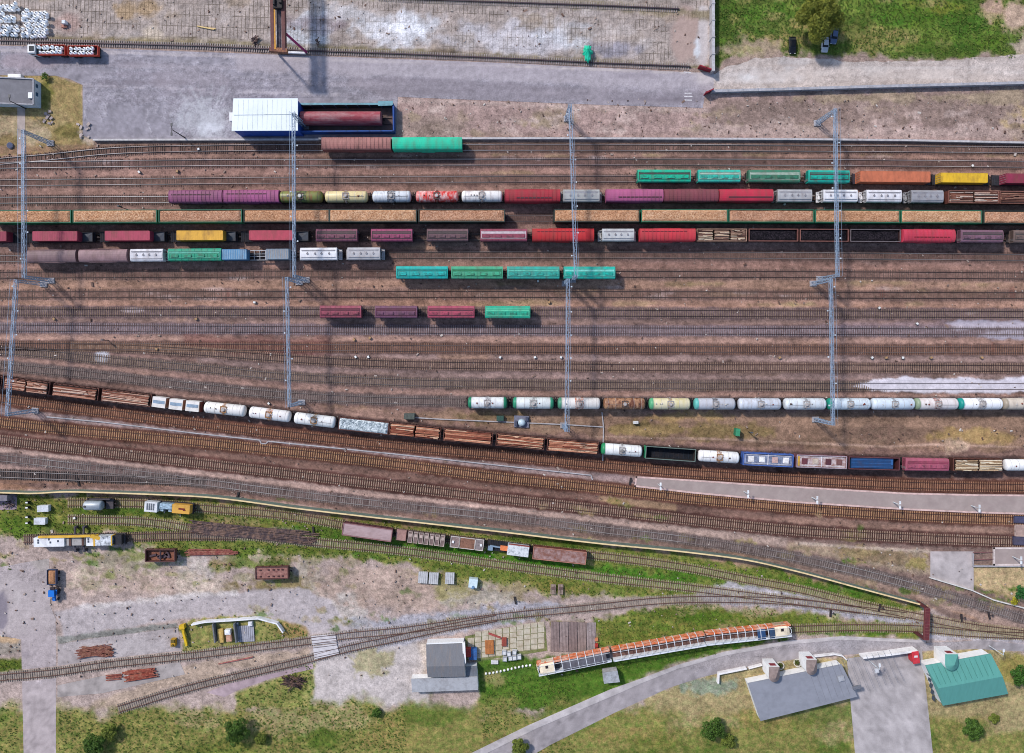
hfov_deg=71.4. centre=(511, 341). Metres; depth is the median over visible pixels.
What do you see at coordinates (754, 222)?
chip wagon
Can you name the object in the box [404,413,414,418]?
cabinet
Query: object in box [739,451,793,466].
covered wagon
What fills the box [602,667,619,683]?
kiosk
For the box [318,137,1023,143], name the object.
edge wall
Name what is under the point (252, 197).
boxcar
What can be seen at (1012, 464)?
tank wagon
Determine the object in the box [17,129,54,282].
lattice gantry
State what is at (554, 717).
pavement
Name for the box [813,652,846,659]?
garden wall
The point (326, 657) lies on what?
railway track
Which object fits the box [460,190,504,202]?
tank wagon
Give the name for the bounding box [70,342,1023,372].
railway track
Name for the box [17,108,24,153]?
path
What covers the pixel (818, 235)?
coal
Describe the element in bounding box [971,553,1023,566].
retaining wall
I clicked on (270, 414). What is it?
tank wagon
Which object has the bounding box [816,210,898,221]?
wood chips
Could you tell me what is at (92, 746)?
tree
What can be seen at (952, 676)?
green roof house
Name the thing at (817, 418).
lattice gantry
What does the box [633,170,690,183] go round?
hopper wagon
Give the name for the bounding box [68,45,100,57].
trailer
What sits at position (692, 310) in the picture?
railway track
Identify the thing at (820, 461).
covered wagon
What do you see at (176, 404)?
crate
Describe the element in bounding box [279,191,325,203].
tank wagon
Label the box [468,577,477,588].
storage tank
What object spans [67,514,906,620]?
railway track
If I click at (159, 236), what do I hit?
storage bin
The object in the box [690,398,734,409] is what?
tank wagon
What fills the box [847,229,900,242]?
gondola wagon
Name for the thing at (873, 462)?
gondola wagon
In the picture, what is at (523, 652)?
paved yard
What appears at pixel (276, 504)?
noise barrier
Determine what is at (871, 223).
chip wagon
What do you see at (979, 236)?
hopper wagon
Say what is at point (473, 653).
machine
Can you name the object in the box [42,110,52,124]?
slab pile
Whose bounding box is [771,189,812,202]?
hopper wagon
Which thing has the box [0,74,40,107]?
gatehouse
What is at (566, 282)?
lattice gantry
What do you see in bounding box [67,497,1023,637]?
railway track
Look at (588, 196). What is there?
hopper wagon
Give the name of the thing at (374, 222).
chip wagon
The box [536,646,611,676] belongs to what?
railcar
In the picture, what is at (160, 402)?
crate
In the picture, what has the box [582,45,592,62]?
tarpaulin pile
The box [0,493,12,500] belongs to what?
shed
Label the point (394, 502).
railway track
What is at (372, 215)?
wood chips
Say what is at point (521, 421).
substation
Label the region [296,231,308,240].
storage bin
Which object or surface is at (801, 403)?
tank wagon
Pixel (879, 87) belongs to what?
boundary wall
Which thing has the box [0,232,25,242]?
flat wagon
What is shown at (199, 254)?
hopper wagon
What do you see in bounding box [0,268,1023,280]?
railway track
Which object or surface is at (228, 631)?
storage box
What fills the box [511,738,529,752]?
tree
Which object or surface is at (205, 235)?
shipping container
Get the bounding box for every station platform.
[634,476,1023,514]
[992,547,1023,565]
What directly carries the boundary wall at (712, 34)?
on the ground at (314, 600)
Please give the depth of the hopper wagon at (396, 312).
185.73 m
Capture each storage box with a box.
[217,628,224,642]
[224,628,231,634]
[226,633,232,641]
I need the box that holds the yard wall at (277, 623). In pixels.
[191,616,284,632]
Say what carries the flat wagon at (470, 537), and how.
on the railway track at (592, 558)
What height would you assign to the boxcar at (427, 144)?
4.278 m
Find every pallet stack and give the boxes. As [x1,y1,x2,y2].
[550,584,555,593]
[558,584,562,593]
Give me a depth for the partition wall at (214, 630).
188.65 m
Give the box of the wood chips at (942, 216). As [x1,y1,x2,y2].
[902,211,980,222]
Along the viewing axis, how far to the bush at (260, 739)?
188.25 m
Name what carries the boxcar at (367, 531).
on the railway track at (592, 558)
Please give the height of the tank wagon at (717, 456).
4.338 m
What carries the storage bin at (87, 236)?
on the flat wagon at (29, 237)
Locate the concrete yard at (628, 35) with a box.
[0,0,708,67]
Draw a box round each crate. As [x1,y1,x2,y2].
[34,517,47,524]
[37,504,50,511]
[152,396,169,407]
[169,398,185,409]
[185,400,202,411]
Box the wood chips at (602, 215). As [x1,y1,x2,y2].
[555,210,638,220]
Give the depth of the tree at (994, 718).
188.50 m
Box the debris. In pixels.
[0,1,1023,679]
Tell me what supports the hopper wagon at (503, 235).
on the railway track at (169, 234)
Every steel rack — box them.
[407,530,413,542]
[413,531,418,543]
[418,531,423,543]
[424,532,428,544]
[429,533,434,544]
[434,533,439,545]
[440,534,445,546]
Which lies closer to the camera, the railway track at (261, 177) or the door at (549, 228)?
the door at (549, 228)
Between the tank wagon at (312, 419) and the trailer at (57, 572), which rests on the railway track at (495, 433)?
the tank wagon at (312, 419)
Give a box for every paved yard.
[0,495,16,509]
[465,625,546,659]
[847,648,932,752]
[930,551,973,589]
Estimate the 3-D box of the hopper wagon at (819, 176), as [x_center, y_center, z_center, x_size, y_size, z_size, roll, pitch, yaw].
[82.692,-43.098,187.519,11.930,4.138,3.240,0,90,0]
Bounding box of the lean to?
[466,662,477,676]
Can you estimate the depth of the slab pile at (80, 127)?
189.66 m
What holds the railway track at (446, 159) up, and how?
on the ground at (314, 600)
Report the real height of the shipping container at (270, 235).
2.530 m
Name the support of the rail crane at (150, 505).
on the railway track at (592, 558)
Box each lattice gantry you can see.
[1,279,47,415]
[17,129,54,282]
[283,277,304,407]
[289,111,309,282]
[560,279,571,431]
[563,104,578,282]
[809,278,837,424]
[814,108,841,281]
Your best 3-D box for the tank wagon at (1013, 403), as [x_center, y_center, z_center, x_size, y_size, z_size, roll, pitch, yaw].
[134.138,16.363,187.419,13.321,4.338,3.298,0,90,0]
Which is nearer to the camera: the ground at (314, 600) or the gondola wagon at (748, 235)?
the gondola wagon at (748, 235)
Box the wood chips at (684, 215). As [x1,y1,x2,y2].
[642,210,726,220]
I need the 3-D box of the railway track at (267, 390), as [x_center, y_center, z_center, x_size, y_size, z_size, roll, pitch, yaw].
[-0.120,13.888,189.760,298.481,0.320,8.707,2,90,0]
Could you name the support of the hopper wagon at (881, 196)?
on the railway track at (122, 202)
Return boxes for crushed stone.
[339,418,387,433]
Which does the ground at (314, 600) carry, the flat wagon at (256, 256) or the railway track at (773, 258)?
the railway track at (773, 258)
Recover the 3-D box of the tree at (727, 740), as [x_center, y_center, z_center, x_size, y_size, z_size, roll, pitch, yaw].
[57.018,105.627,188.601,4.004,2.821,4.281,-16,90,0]
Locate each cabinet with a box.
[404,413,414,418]
[497,415,503,420]
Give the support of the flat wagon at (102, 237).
on the railway track at (169, 234)
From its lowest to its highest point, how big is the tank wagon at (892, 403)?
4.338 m
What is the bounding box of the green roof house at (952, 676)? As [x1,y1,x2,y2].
[920,646,1007,705]
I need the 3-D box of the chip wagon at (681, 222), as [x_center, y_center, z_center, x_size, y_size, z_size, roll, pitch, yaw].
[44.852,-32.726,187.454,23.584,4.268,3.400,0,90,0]
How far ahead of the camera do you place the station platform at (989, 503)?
189.65 m
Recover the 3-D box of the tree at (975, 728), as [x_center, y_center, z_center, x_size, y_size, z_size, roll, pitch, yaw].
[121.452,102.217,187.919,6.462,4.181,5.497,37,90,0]
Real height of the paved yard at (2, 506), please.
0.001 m
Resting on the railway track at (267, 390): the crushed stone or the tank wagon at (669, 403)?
the tank wagon at (669, 403)
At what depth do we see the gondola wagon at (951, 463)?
187.04 m
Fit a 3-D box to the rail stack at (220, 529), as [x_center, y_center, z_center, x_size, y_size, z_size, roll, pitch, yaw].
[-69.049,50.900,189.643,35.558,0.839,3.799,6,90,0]
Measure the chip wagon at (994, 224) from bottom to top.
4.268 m
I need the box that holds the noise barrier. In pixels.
[0,489,926,605]
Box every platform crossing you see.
[1012,536,1023,544]
[1013,516,1023,522]
[1014,525,1023,536]
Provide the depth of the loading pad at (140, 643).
189.98 m
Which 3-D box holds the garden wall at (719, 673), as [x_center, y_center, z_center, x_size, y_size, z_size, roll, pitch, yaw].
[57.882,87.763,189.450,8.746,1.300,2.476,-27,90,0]
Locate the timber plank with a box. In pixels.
[197,25,215,29]
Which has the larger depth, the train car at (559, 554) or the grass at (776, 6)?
the grass at (776, 6)
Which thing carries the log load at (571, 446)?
in the gondola wagon at (548, 438)
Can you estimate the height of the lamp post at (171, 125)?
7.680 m
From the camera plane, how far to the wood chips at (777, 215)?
185.36 m
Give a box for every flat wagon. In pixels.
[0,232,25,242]
[27,232,97,242]
[98,231,168,242]
[162,396,204,411]
[169,231,240,241]
[224,250,298,260]
[239,231,312,241]
[394,528,447,544]
[448,534,486,549]
[850,173,930,184]
[931,174,990,185]
[989,175,1023,185]
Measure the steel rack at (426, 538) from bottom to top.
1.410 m
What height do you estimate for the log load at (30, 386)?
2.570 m
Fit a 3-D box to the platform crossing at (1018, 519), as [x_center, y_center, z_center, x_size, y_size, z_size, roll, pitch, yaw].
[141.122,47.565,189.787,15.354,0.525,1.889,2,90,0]
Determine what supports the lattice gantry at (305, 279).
on the ground at (314, 600)
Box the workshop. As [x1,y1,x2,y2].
[426,638,465,676]
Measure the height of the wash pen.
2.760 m
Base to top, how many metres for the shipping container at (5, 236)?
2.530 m
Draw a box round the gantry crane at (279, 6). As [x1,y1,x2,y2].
[269,0,306,54]
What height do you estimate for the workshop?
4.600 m
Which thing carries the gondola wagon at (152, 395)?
on the railway track at (495, 433)
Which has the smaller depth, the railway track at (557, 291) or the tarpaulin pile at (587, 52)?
the tarpaulin pile at (587, 52)
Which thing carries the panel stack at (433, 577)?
on the ground at (314, 600)
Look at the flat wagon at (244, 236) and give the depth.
188.60 m
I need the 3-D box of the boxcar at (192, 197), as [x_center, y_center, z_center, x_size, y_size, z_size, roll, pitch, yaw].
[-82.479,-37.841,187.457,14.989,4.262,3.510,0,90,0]
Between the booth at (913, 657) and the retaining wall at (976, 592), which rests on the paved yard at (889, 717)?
the booth at (913, 657)
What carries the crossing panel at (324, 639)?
on the ground at (314, 600)
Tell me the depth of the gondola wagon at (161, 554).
188.49 m
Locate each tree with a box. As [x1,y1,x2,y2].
[82,733,105,752]
[100,723,116,741]
[223,717,249,747]
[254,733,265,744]
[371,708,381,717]
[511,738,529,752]
[700,717,726,741]
[720,733,735,747]
[795,0,845,44]
[961,717,985,740]
[988,713,999,724]
[1010,665,1023,686]
[1015,585,1023,598]
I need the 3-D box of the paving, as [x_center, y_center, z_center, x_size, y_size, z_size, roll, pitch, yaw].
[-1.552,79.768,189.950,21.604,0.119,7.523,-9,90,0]
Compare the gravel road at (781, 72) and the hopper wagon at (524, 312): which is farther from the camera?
the gravel road at (781, 72)
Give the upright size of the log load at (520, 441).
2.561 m
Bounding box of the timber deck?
[550,621,595,651]
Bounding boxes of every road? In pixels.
[0,46,713,138]
[488,640,1023,752]
[713,54,1023,88]
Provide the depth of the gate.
188.57 m
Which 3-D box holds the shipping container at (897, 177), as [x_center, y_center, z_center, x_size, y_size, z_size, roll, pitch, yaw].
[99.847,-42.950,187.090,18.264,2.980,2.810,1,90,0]
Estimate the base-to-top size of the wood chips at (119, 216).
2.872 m
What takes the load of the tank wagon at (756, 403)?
on the railway track at (267, 390)
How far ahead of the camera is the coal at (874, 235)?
186.82 m
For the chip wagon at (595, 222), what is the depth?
185.32 m
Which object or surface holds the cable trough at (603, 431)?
on the ground at (314, 600)
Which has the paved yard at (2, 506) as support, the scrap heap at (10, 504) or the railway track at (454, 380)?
the scrap heap at (10, 504)
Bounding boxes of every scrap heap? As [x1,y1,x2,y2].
[5,501,14,507]
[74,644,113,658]
[251,35,259,45]
[280,675,306,691]
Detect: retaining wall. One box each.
[929,577,1023,607]
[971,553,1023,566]
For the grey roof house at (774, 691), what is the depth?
187.00 m
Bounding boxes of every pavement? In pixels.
[0,559,55,752]
[472,636,925,752]
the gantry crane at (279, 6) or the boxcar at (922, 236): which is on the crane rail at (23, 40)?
the gantry crane at (279, 6)
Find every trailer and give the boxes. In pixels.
[47,569,59,584]
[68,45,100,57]
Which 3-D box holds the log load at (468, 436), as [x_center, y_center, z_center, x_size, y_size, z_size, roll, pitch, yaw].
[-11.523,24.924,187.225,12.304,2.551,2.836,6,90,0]
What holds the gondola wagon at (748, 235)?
on the railway track at (169, 234)
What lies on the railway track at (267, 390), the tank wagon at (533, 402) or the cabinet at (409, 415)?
the tank wagon at (533, 402)
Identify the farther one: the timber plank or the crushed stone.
the timber plank
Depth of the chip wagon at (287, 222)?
185.43 m
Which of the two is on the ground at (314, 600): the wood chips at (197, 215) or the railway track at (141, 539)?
the railway track at (141, 539)
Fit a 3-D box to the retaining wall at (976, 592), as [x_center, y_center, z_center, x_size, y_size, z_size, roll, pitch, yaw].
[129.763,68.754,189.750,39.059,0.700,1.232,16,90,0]
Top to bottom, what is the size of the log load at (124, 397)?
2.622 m
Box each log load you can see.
[4,378,49,393]
[52,384,97,399]
[102,390,150,405]
[390,423,439,438]
[444,429,491,443]
[497,434,543,448]
[548,439,597,453]
[697,230,745,240]
[949,192,997,202]
[954,459,1002,470]
[1000,192,1023,202]
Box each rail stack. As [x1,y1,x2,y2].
[105,673,121,680]
[122,668,158,681]
[184,549,238,555]
[186,520,319,545]
[218,656,252,664]
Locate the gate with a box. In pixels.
[698,65,711,72]
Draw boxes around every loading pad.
[57,662,184,696]
[58,628,180,665]
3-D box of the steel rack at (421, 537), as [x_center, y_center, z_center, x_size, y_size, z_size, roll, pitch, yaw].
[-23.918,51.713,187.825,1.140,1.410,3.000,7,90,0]
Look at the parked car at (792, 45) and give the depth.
189.04 m
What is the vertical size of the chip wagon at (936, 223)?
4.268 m
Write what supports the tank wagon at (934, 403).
on the railway track at (267, 390)
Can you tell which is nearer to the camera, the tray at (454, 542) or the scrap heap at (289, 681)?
the tray at (454, 542)
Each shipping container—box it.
[0,231,12,241]
[32,231,81,241]
[105,231,153,241]
[176,230,225,240]
[221,249,249,260]
[249,230,295,240]
[266,249,290,259]
[855,171,930,184]
[935,173,987,184]
[999,173,1023,184]
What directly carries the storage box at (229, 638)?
on the ground at (314, 600)
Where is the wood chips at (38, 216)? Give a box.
[0,211,69,221]
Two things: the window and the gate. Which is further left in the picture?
the gate
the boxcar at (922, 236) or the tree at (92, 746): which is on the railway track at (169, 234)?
the boxcar at (922, 236)
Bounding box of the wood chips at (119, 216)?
[74,210,155,221]
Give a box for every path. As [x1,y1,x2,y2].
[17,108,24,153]
[207,664,312,696]
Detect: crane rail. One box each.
[0,37,689,69]
[378,0,678,12]
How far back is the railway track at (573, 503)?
189.76 m
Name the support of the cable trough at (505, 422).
on the ground at (314, 600)
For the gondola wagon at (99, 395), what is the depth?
186.62 m
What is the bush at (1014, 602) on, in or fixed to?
on the ground at (314, 600)
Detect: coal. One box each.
[750,230,795,240]
[801,230,846,240]
[851,230,897,240]
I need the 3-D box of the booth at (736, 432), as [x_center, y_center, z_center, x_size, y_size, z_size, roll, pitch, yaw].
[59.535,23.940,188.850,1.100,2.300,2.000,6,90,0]
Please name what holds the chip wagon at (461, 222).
on the railway track at (527, 221)
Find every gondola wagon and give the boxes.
[0,375,6,388]
[4,376,54,394]
[52,383,102,400]
[101,388,155,406]
[145,548,179,561]
[255,565,291,579]
[338,416,389,434]
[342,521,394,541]
[389,421,443,439]
[442,427,493,444]
[494,432,545,449]
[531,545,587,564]
[545,437,598,454]
[643,445,695,461]
[694,229,746,242]
[746,229,797,242]
[797,229,848,242]
[845,455,899,469]
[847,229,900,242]
[943,190,998,204]
[948,457,1001,471]
[995,191,1023,204]
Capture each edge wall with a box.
[93,138,319,140]
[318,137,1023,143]
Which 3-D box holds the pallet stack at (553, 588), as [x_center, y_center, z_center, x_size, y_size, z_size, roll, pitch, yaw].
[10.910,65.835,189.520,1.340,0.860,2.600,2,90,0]
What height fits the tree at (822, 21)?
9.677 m
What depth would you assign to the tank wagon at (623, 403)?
185.95 m
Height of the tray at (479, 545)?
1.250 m
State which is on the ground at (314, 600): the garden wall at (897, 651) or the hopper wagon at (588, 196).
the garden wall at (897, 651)
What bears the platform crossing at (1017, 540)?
attached to the railway track at (573, 503)
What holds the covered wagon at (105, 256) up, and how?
on the railway track at (773, 258)
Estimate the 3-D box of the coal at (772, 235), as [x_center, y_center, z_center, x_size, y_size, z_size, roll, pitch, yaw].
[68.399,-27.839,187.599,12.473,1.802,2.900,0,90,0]
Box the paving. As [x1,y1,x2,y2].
[468,622,544,658]
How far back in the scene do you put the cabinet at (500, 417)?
188.80 m
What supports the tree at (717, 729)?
on the ground at (314, 600)
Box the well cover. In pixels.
[7,142,13,148]
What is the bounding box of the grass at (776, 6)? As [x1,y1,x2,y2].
[0,0,1023,752]
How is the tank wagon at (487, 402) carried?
on the railway track at (267, 390)
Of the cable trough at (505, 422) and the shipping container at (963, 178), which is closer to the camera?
the shipping container at (963, 178)
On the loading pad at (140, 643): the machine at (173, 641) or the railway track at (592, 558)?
the machine at (173, 641)
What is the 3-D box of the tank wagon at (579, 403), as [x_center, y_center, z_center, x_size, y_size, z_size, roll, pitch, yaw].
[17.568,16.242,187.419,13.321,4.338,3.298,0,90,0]
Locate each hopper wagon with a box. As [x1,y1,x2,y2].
[130,249,170,261]
[168,248,223,261]
[297,248,344,260]
[316,229,361,241]
[320,305,365,317]
[345,247,387,259]
[371,229,415,241]
[375,306,420,317]
[396,266,449,278]
[426,229,470,241]
[427,306,476,317]
[450,266,504,278]
[479,229,528,241]
[483,306,531,318]
[505,266,560,278]
[560,189,603,202]
[561,266,615,278]
[595,229,637,241]
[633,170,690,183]
[693,170,740,183]
[742,170,799,183]
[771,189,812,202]
[801,170,849,184]
[813,190,857,202]
[857,190,901,203]
[900,457,948,470]
[901,190,943,203]
[954,230,1003,242]
[1004,230,1023,242]
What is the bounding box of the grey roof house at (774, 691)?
[745,652,856,720]
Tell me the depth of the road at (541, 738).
189.98 m
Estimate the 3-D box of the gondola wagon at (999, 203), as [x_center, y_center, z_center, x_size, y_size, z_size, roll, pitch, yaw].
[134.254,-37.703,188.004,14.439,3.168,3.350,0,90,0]
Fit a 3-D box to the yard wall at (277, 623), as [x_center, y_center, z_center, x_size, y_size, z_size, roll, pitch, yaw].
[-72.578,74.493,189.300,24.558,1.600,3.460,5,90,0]
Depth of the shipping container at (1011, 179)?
186.07 m
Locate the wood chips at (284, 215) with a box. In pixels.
[245,210,327,220]
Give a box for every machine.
[171,637,176,646]
[465,647,470,656]
[469,647,476,659]
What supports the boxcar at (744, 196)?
on the railway track at (122, 202)
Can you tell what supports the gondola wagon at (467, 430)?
on the railway track at (495, 433)
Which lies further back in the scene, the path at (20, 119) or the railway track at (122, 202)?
the path at (20, 119)
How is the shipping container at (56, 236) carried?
on the flat wagon at (29, 237)
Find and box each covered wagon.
[27,249,81,263]
[78,249,131,262]
[300,111,384,125]
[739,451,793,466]
[793,453,846,468]
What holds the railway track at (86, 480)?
on the ground at (314, 600)
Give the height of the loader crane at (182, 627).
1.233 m
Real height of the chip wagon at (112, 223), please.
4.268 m
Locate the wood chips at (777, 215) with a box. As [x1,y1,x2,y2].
[729,210,812,221]
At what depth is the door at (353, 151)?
186.76 m
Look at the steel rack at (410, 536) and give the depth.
187.23 m
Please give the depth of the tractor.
188.55 m
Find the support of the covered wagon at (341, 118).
on the railway track
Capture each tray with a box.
[450,535,459,547]
[458,536,475,549]
[474,538,483,550]
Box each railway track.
[0,142,1023,165]
[0,157,1023,170]
[0,174,1023,187]
[0,193,957,204]
[0,250,1023,263]
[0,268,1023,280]
[0,289,1023,300]
[0,307,1023,318]
[0,323,1023,336]
[0,341,1023,354]
[0,345,1023,390]
[0,361,870,407]
[0,394,1023,491]
[0,417,1023,524]
[0,435,1021,546]
[0,469,203,487]
[0,594,860,682]
[3,454,1023,623]
[23,531,235,543]
[25,232,1023,243]
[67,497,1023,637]
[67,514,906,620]
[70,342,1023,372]
[117,614,496,713]
[157,395,947,459]
[419,213,638,223]
[790,622,1023,639]
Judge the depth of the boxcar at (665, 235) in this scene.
185.49 m
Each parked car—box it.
[788,37,796,53]
[820,37,828,52]
[829,30,837,44]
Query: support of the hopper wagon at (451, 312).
on the railway track at (692, 310)
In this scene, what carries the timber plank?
on the concrete yard at (628, 35)
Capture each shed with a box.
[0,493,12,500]
[229,98,303,136]
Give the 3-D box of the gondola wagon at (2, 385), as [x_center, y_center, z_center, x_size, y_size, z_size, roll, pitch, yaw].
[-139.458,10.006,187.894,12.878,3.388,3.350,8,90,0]
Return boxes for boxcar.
[168,190,225,204]
[223,190,281,204]
[321,137,392,152]
[392,137,464,152]
[505,189,559,203]
[530,228,594,242]
[602,189,663,203]
[636,228,695,242]
[662,189,718,203]
[716,189,773,203]
[898,229,955,243]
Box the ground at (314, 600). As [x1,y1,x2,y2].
[0,0,1023,752]
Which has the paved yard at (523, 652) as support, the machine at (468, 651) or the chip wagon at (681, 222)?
the machine at (468, 651)
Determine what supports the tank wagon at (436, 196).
on the railway track at (122, 202)
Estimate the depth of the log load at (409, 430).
186.09 m
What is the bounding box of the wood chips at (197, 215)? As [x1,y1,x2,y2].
[160,210,240,221]
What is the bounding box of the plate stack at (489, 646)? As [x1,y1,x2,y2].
[485,640,493,653]
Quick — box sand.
[48,570,54,583]
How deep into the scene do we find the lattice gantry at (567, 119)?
178.96 m
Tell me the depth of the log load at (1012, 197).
186.29 m
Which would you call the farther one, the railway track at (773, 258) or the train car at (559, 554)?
the railway track at (773, 258)
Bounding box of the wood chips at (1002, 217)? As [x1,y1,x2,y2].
[985,211,1023,222]
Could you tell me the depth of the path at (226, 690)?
189.98 m
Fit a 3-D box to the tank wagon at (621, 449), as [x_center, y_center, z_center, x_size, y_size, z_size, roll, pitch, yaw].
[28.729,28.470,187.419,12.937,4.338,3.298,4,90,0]
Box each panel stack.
[418,571,427,583]
[429,572,438,583]
[445,572,454,583]
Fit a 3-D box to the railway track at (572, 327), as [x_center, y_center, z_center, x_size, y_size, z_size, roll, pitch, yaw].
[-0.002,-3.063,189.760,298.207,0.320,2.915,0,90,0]
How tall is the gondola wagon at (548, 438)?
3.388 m
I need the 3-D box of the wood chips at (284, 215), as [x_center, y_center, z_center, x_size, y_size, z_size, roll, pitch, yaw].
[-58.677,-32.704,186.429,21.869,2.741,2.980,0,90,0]
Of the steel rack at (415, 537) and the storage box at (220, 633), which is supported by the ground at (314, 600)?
the storage box at (220, 633)
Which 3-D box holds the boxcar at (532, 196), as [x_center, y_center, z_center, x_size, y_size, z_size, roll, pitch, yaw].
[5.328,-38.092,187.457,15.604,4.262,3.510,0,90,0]
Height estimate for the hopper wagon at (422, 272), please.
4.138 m
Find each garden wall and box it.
[716,666,746,683]
[748,663,762,668]
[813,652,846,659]
[859,646,917,658]
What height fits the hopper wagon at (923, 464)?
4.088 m
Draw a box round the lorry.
[27,44,68,57]
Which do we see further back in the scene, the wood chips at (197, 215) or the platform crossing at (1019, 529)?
the platform crossing at (1019, 529)
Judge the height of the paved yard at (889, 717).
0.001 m
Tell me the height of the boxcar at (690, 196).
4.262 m
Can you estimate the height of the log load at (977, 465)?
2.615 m
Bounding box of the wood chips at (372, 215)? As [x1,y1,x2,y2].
[330,210,415,220]
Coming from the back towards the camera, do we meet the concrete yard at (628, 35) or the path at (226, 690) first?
the concrete yard at (628, 35)
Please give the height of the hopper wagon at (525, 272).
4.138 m
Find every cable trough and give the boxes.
[47,416,592,479]
[415,417,602,427]
[601,412,603,460]
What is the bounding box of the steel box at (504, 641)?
[502,637,506,645]
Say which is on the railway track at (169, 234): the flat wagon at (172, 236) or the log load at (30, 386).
the flat wagon at (172, 236)
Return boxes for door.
[190,203,206,204]
[343,150,369,152]
[414,150,440,152]
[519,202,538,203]
[549,228,576,242]
[653,228,680,242]
[916,242,941,243]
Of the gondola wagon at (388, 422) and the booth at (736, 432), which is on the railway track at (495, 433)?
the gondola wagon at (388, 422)
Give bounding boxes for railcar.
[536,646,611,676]
[610,631,706,661]
[703,621,791,645]
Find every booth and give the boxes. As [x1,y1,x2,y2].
[733,428,739,435]
[908,651,919,663]
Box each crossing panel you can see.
[311,634,336,644]
[313,643,338,658]
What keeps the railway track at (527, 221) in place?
on the ground at (314, 600)
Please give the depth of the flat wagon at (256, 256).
188.70 m
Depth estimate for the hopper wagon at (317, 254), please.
185.85 m
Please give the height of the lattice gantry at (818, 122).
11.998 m
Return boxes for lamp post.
[8,94,26,108]
[170,123,185,137]
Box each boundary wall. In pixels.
[709,0,714,73]
[710,81,1023,93]
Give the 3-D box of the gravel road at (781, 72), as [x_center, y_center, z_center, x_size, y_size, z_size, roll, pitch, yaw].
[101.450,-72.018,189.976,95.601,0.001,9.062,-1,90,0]
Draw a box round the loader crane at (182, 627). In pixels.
[179,623,188,646]
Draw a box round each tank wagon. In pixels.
[83,498,116,509]
[203,401,250,416]
[249,405,294,421]
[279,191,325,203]
[294,411,339,427]
[325,190,371,203]
[371,190,414,203]
[414,190,460,203]
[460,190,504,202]
[464,396,509,408]
[509,397,555,408]
[555,397,600,409]
[598,442,642,456]
[601,397,645,409]
[646,397,690,409]
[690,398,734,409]
[696,449,740,462]
[734,397,780,409]
[780,397,825,409]
[824,398,870,409]
[868,398,914,409]
[912,398,958,409]
[956,397,1002,409]
[1000,397,1023,409]
[1001,458,1023,470]
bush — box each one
[40,72,47,79]
[1010,596,1019,605]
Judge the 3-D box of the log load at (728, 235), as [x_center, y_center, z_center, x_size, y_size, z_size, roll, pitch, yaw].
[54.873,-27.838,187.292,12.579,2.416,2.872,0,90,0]
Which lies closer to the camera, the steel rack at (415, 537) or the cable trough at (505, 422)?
the steel rack at (415, 537)
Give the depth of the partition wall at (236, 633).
188.58 m
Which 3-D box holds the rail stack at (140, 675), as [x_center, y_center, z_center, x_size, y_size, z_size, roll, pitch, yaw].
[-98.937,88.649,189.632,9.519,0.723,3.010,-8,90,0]
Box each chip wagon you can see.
[0,210,77,224]
[73,209,162,224]
[158,209,246,224]
[244,209,331,223]
[329,209,417,223]
[418,209,506,223]
[551,209,639,223]
[639,209,727,223]
[725,209,813,224]
[810,209,899,224]
[895,210,981,224]
[977,210,1023,225]
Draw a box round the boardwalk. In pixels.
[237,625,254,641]
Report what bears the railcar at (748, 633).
on the ground at (314, 600)
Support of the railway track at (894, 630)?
on the ground at (314, 600)
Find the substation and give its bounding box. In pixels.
[514,415,528,427]
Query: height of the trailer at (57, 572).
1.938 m
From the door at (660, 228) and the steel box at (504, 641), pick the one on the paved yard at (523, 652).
the steel box at (504, 641)
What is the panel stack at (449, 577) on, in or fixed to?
on the ground at (314, 600)
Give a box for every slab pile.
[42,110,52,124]
[76,122,90,138]
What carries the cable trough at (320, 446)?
on the ground at (314, 600)
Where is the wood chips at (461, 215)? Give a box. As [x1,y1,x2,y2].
[419,210,503,220]
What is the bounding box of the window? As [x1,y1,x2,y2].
[927,674,934,700]
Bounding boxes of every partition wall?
[212,622,217,642]
[233,621,238,642]
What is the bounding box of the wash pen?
[301,101,395,134]
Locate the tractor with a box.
[48,586,60,600]
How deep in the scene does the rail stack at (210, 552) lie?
189.50 m
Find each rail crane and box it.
[34,525,128,551]
[144,499,196,513]
[485,539,531,556]
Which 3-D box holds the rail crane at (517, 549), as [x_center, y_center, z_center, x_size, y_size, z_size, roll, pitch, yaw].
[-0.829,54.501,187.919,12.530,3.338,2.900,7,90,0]
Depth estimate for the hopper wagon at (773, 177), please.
185.75 m
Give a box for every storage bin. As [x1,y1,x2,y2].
[80,232,93,241]
[153,232,165,241]
[226,232,236,240]
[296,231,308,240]
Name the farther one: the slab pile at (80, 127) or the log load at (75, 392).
the slab pile at (80, 127)
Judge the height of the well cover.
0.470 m
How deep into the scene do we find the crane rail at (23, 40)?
189.78 m
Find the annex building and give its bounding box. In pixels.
[411,674,478,691]

